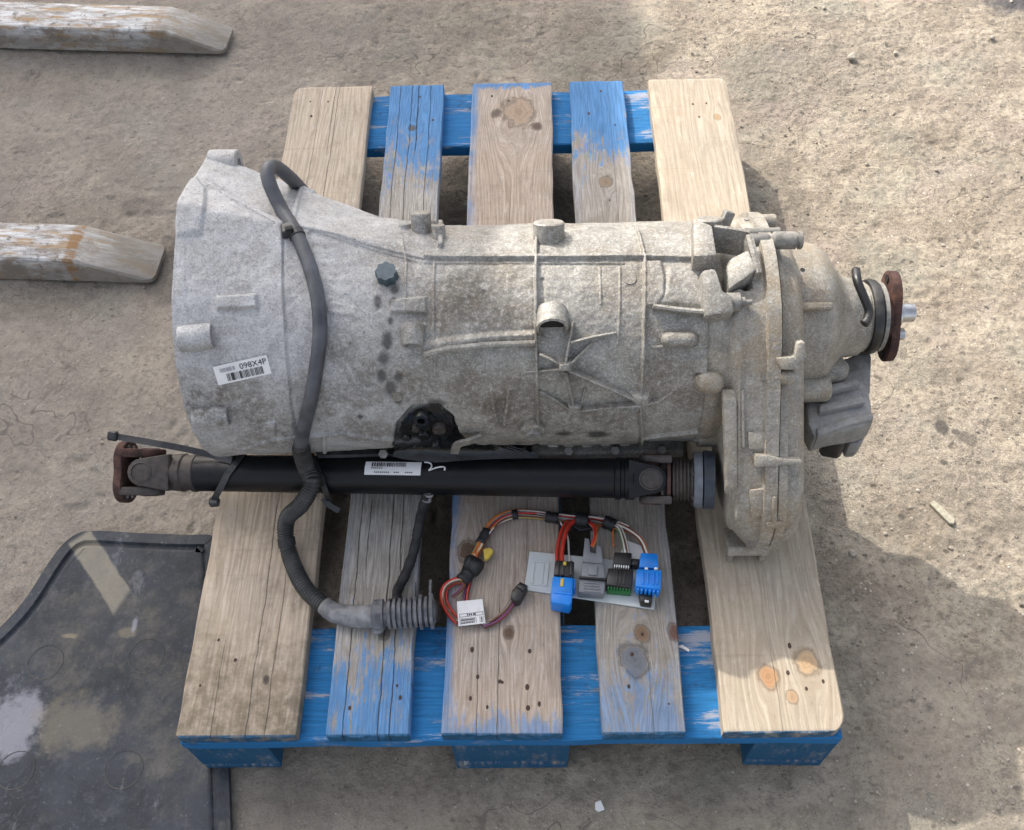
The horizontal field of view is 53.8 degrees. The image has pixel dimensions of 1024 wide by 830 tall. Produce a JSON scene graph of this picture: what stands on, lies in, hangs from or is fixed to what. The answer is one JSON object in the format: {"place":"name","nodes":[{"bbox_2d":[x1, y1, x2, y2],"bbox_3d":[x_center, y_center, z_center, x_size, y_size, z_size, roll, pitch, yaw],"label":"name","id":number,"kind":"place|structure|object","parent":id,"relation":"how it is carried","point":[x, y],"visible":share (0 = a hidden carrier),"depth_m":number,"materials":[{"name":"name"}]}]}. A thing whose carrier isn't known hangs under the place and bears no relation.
{"place":"outdoors","nodes":[
{"label":"outdoors","id":0,"kind":"place"},
{"bbox_2d":[0,0,1023,829],"bbox_3d":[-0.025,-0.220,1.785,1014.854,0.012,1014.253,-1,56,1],"label":"ground","id":1,"kind":"structure","parent":0,"point":[102,130],"depth_m":1.73,"materials":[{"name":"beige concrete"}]},
{"bbox_2d":[0,223,165,282],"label":"forklift fork","id":2,"kind":"object","parent":1,"relation":"on","point":[57,252],"visible":1,"depth_m":1.80,"materials":[{"name":"paint"}]},
{"bbox_2d":[0,531,232,829],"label":"rubber mat","id":3,"kind":"object","parent":1,"relation":"on","point":[97,631],"visible":0.95,"depth_m":1.38,"materials":[{"name":"black rubber"}]},
{"bbox_2d":[0,2,233,53],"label":"forklift fork","id":4,"kind":"object","parent":1,"relation":"on","point":[95,27],"visible":1,"depth_m":2.16,"materials":[{"name":"paint"}]},
{"bbox_2d":[176,78,843,768],"bbox_3d":[-0.002,-0.078,1.594,0.803,0.144,1.203,-1,56,1],"label":"wooden pallet","id":5,"kind":"object","parent":1,"relation":"on","point":[532,680],"visible":0.62,"depth_m":1.30,"materials":[{"name":"brown wood"}]},
{"bbox_2d":[391,493,432,599],"bbox_3d":[-0.130,0.164,1.295,0.025,0.087,0.152,14,58,11],"label":"taped lead","id":6,"kind":"object","parent":5,"relation":"on","point":[411,557],"visible":0.98,"depth_m":1.31,"materials":[{"name":"black plastic"}]},
{"bbox_2d":[172,149,916,561],"bbox_3d":[0.061,-0.076,1.267,0.904,0.391,0.410,2,56,3],"label":"gearbox","id":7,"kind":"object","parent":5,"relation":"on","point":[728,339],"visible":0.98,"depth_m":1.18,"materials":[{"name":"metal"}]},
{"bbox_2d":[280,222,305,241],"bbox_3d":[-0.254,-0.213,1.173,0.026,0.023,0.021,-13,57,-7],"label":"cable tie","id":8,"kind":"object","parent":7,"relation":"attached to","point":[288,230],"visible":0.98,"depth_m":1.17,"materials":[{"name":"black plastic"}]},
{"bbox_2d":[260,159,438,634],"bbox_3d":[-0.263,-0.049,1.260,0.181,0.392,0.597,-15,57,-8],"label":"wiring hose","id":9,"kind":"object","parent":7,"relation":"attached to","point":[377,616],"visible":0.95,"depth_m":1.25,"materials":[{"name":"black rubber"}]},
{"bbox_2d":[112,441,715,508],"bbox_3d":[-0.139,0.079,1.319,0.792,0.074,0.084,0,87,8],"label":"propeller shaft","id":10,"kind":"object","parent":7,"relation":"attached to","point":[646,479],"visible":0.99,"depth_m":1.29,"materials":[{"name":"black paint"}]},
{"bbox_2d":[107,430,232,463],"bbox_3d":[-0.452,0.042,1.335,0.172,0.022,0.014,9,57,8],"label":"cable tie","id":11,"kind":"object","parent":10,"relation":"attached to","point":[113,435],"visible":0.94,"depth_m":1.33,"materials":[{"name":"black plastic"}]},
{"bbox_2d":[208,454,246,506],"bbox_3d":[-0.360,0.067,1.347,0.121,0.089,0.055,-26,59,-15],"label":"cable tie","id":12,"kind":"object","parent":10,"relation":"attached to","point":[214,500],"visible":0.56,"depth_m":1.33,"materials":[{"name":"black plastic"}]},
{"bbox_2d":[312,452,340,512],"bbox_3d":[-0.250,0.083,1.329,0.021,0.067,0.086,-18,57,-10],"label":"cable tie","id":13,"kind":"object","parent":10,"relation":"attached to","point":[326,500],"visible":0.68,"depth_m":1.31,"materials":[{"name":"black plastic"}]},
{"bbox_2d":[439,509,660,628],"bbox_3d":[0.048,0.192,1.305,0.283,0.039,0.169,-1,56,1],"label":"wiring loom","id":14,"kind":"object","parent":5,"relation":"on","point":[643,563],"visible":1,"depth_m":1.29,"materials":[{"name":"multicoloured plastic"}]},
{"bbox_2d":[525,551,655,609],"bbox_3d":[0.102,0.211,1.307,0.169,0.004,0.063,7,57,6],"label":"grey plate","id":15,"kind":"object","parent":5,"relation":"on","point":[540,572],"visible":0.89,"depth_m":1.31,"materials":[{"name":"plastic"}]},
{"bbox_2d":[679,645,688,651],"bbox_3d":[0.216,0.295,1.275,0.015,0.002,0.009,-1,56,1],"label":"paint flake","id":16,"kind":"object","parent":5,"relation":"on","point":[684,647],"visible":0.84,"depth_m":1.27,"materials":[{"name":"white paint"}]},
{"bbox_2d":[595,800,604,811],"bbox_3d":[0.111,0.500,1.290,0.011,0.003,0.013,-18,57,-10],"label":"paper scrap","id":17,"kind":"object","parent":1,"relation":"on","point":[599,806],"visible":1,"depth_m":1.29,"materials":[{"name":"white paper"}]},
{"bbox_2d":[847,52,855,59],"bbox_3d":[0.710,-0.749,2.108,0.017,0.012,0.020,16,58,13],"label":"stone","id":18,"kind":"object","parent":1,"relation":"on","point":[852,56],"visible":1,"depth_m":2.10,"materials":[{"name":"white stone"}]},
{"bbox_2d":[848,549,855,556],"bbox_3d":[0.497,0.201,1.476,0.012,0.008,0.011,25,61,18],"label":"stone","id":19,"kind":"object","parent":1,"relation":"on","point":[852,552],"visible":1,"depth_m":1.47,"materials":[{"name":"grey stone"}]},
{"bbox_2d":[929,500,954,524],"bbox_3d":[0.643,0.146,1.506,0.013,0.006,0.045,-28,60,-16],"label":"wood chip","id":20,"kind":"object","parent":1,"relation":"on","point":[943,513],"visible":1,"depth_m":1.50,"materials":[{"name":"beige wood"}]}
]}

